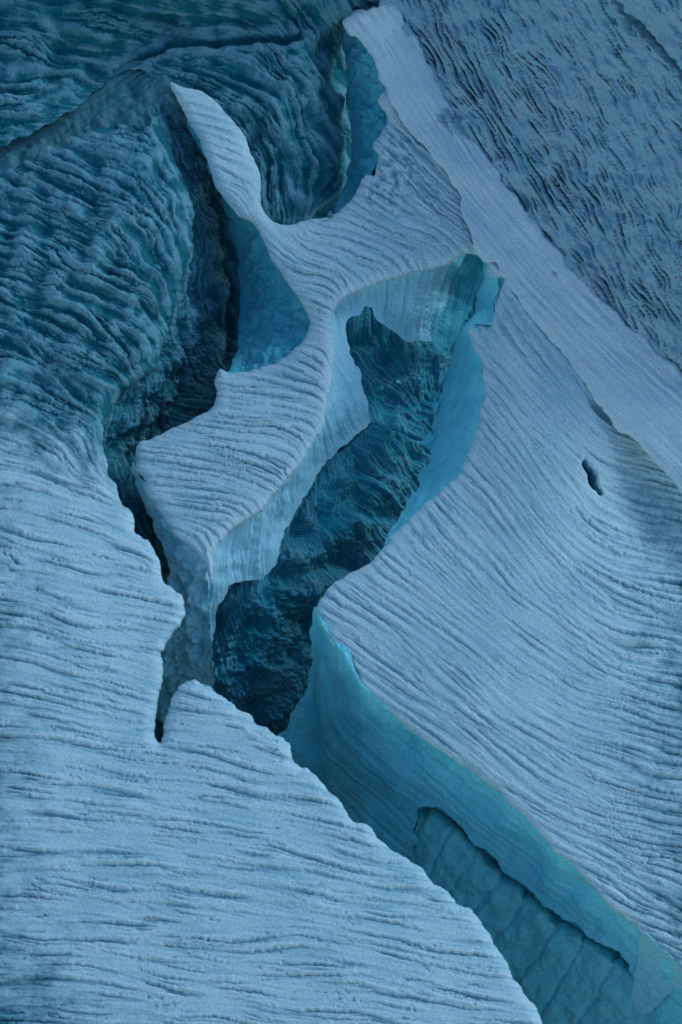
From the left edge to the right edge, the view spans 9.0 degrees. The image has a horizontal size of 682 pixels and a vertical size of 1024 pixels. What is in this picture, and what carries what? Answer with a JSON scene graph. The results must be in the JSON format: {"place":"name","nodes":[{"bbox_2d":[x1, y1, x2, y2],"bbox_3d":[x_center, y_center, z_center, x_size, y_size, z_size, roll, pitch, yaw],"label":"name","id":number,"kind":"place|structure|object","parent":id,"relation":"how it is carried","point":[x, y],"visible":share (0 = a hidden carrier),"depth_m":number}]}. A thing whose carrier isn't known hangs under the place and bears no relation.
{"place":"outdoors","nodes":[
{"label":"outdoors","id":0,"kind":"place"},
{"bbox_2d":[0,56,181,174],"bbox_3d":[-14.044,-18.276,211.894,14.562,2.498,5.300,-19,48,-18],"label":"snow trough","id":1,"kind":"object","parent":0,"point":[129,97],"visible":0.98,"depth_m":213.06},
{"bbox_2d":[103,93,239,742],"bbox_3d":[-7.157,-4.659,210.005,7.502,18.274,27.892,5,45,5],"label":"gully","id":2,"kind":"object","parent":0,"point":[176,387],"visible":0.41,"depth_m":209.82},
{"bbox_2d":[0,0,379,224],"bbox_3d":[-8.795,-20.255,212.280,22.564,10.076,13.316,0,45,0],"label":"folded ice","id":3,"kind":"structure","parent":0,"point":[269,77],"depth_m":213.75},
{"bbox_2d":[0,99,542,1023],"bbox_3d":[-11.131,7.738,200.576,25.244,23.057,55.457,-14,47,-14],"label":"glacier","id":4,"kind":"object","parent":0,"point":[212,857],"visible":1,"depth_m":192.55},
{"bbox_2d":[131,82,483,723],"bbox_3d":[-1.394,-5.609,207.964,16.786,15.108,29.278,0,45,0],"label":"ice ridge","id":5,"kind":"structure","parent":0,"point":[225,485],"depth_m":206.43},
{"bbox_2d":[209,277,503,833],"bbox_3d":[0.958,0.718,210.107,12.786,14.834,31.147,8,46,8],"label":"crevasse floor","id":6,"kind":"structure","parent":0,"point":[362,489],"depth_m":206.14},
{"bbox_2d":[372,385,382,390],"bbox_3d":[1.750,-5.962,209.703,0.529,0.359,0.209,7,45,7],"label":"ice chunk","id":7,"kind":"object","parent":6,"relation":"on","point":[378,388],"visible":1,"depth_m":209.64},
{"bbox_2d":[420,431,433,447],"bbox_3d":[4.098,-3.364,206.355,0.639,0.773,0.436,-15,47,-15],"label":"ice chunk","id":8,"kind":"object","parent":6,"relation":"on","point":[427,441],"visible":1,"depth_m":206.29},
{"bbox_2d":[277,262,681,1023],"bbox_3d":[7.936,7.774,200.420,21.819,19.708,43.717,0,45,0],"label":"snow slope","id":9,"kind":"structure","parent":0,"point":[489,704],"depth_m":195.96},
{"bbox_2d":[433,402,439,412],"bbox_3d":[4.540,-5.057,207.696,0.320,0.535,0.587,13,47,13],"label":"ice chunk","id":10,"kind":"object","parent":9,"relation":"on","point":[436,405],"visible":1,"depth_m":207.57},
{"bbox_2d":[438,368,444,386],"bbox_3d":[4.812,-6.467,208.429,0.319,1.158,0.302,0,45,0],"label":"ice shard","id":11,"kind":"object","parent":9,"relation":"on","point":[441,378],"visible":1,"depth_m":208.33},
{"bbox_2d":[334,0,681,492],"bbox_3d":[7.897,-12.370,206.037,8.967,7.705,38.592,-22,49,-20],"label":"snow ramp","id":12,"kind":"structure","parent":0,"point":[631,379],"depth_m":206.65},
{"bbox_2d":[371,0,681,370],"bbox_3d":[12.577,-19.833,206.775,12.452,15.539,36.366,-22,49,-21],"label":"fissured slope","id":13,"kind":"structure","parent":0,"point":[567,119],"depth_m":206.04}
]}

